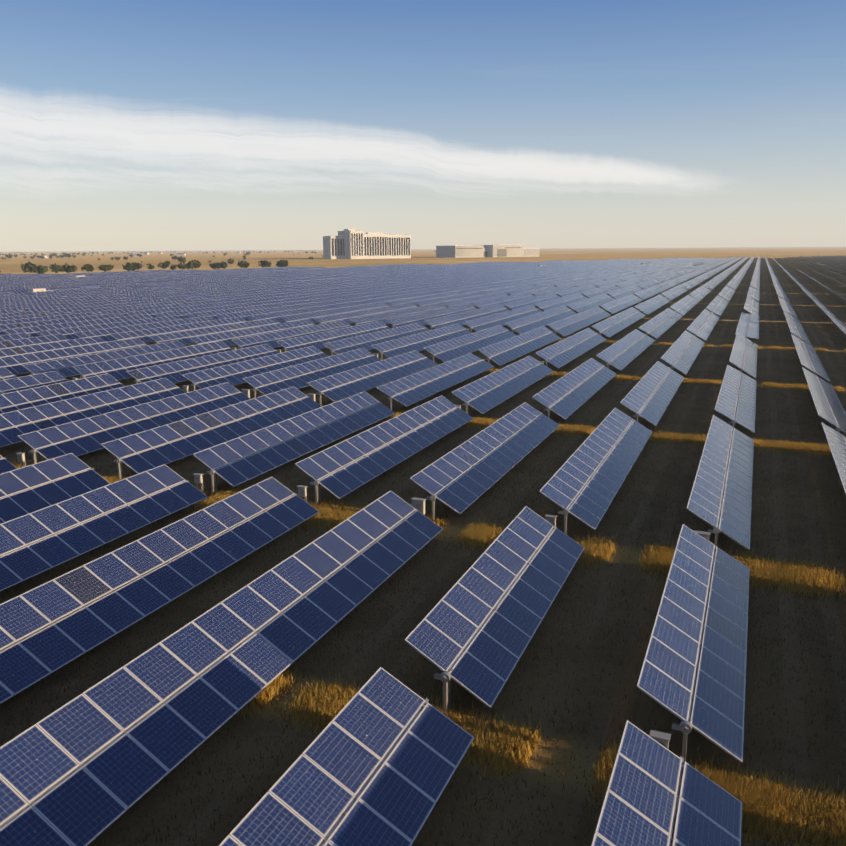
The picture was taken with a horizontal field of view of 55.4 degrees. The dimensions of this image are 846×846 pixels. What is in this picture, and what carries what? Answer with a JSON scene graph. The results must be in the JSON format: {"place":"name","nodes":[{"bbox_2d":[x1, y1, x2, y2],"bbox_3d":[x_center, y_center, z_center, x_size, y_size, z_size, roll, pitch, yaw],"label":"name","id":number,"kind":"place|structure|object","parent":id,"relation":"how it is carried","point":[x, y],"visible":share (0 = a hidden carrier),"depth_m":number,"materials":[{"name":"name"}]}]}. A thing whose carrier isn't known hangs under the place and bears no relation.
{"place":"outdoors","nodes":[
{"label":"outdoors","id":0,"kind":"place"},
{"bbox_2d":[0,247,845,845],"bbox_3d":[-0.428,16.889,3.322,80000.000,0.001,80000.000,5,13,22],"label":"ground","id":1,"kind":"structure","parent":0,"point":[784,365],"depth_m":39.60,"materials":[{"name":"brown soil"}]},
{"bbox_2d":[39,252,240,257],"bbox_3d":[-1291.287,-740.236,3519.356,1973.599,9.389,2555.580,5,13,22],"label":"houses","id":2,"kind":"structure","parent":1,"relation":"on","point":[145,253],"depth_m":2715.76,"materials":[{"name":"white stone"}]},
{"bbox_2d":[0,250,435,273],"bbox_3d":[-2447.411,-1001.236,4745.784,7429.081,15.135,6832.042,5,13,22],"label":"tree","id":3,"kind":"object","parent":1,"relation":"on","point":[128,266],"depth_m":659.72,"materials":[{"name":"green plant"}]},
{"bbox_2d":[28,263,643,291],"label":"utility buildings","id":4,"kind":"structure","parent":1,"relation":"on","point":[37,290],"depth_m":311.68,"materials":[{"name":"metal"}]},
{"bbox_2d":[16,325,710,748],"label":"electrical boxes","id":5,"kind":"object","parent":1,"relation":"on","point":[420,507],"visible":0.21,"depth_m":51.31,"materials":[{"name":"paint"}]},
{"bbox_2d":[323,229,410,258],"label":"office","id":6,"kind":"structure","parent":1,"relation":"on","point":[351,244],"depth_m":1470.21,"materials":[{"name":"white concrete"}]},
{"bbox_2d":[0,343,844,844],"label":"support posts","id":7,"kind":"object","parent":1,"relation":"on","point":[210,493],"depth_m":55.51,"materials":[{"name":"grey metal"}]},
{"bbox_2d":[0,303,845,845],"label":"pv frames","id":8,"kind":"structure","parent":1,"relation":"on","point":[54,827],"depth_m":45.33,"materials":[{"name":"silver metal"}]},
{"bbox_2d":[0,255,845,845],"bbox_3d":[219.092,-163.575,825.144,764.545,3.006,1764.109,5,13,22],"label":"solar panels","id":9,"kind":"object","parent":8,"relation":"on","point":[80,807],"depth_m":50.05,"materials":[{"name":"blue glass"}]},
{"bbox_2d":[436,245,539,257],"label":"buildings","id":10,"kind":"structure","parent":1,"relation":"on","point":[461,251],"depth_m":1609.21,"materials":[{"name":"white concrete"}]},
{"bbox_2d":[0,0,845,251],"label":"sky","id":11,"kind":"structure","parent":0,"point":[126,125],"materials":[{"name":"blue"}]},
{"bbox_2d":[5,305,845,845],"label":"grass","id":12,"kind":"structure","parent":0,"point":[771,803],"depth_m":31.05,"materials":[{"name":"yellow plant"}]}
]}

